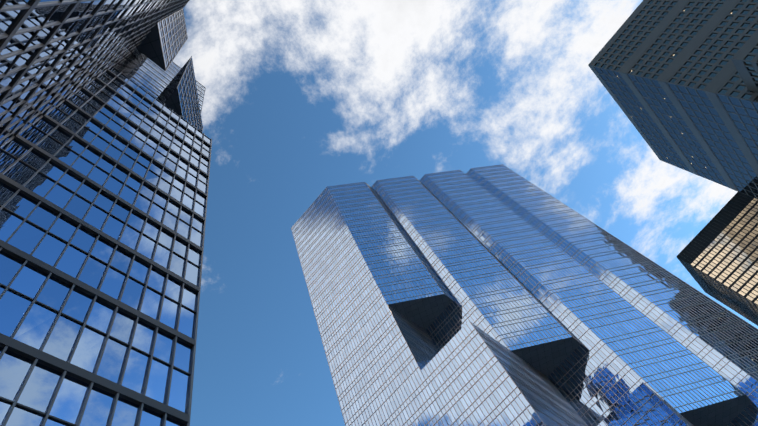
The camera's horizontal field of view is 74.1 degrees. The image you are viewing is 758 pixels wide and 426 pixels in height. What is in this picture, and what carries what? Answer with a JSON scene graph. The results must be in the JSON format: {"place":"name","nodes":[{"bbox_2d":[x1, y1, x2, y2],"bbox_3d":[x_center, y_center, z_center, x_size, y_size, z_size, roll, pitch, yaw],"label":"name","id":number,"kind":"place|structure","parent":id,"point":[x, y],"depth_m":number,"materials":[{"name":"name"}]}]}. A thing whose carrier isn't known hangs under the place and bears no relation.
{"place":"outdoors","nodes":[
{"label":"outdoors","id":0,"kind":"place"},
{"bbox_2d":[0,0,211,425],"bbox_3d":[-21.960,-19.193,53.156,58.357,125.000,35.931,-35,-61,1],"label":"tower","id":1,"kind":"structure","parent":0,"point":[105,149],"depth_m":19.77,"materials":[{"name":"blue glass"}]},
{"bbox_2d":[173,0,757,425],"label":"sky","id":2,"kind":"structure","parent":0,"point":[302,98],"materials":[{"name":"blue"}]},
{"bbox_2d":[291,164,757,425],"bbox_3d":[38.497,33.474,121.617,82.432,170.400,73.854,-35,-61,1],"label":"tower","id":3,"kind":"structure","parent":0,"point":[498,295],"depth_m":108.56,"materials":[{"name":"blue glass"}]},
{"bbox_2d":[588,0,757,198],"bbox_3d":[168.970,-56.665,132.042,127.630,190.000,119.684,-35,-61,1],"label":"tower","id":4,"kind":"structure","parent":0,"point":[678,79],"depth_m":183.22,"materials":[{"name":"glass"}]},
{"bbox_2d":[677,192,757,325],"bbox_3d":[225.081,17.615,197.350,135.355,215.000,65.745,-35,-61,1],"label":"tower","id":5,"kind":"structure","parent":0,"point":[717,256],"depth_m":231.10,"materials":[{"name":"beige glass"}]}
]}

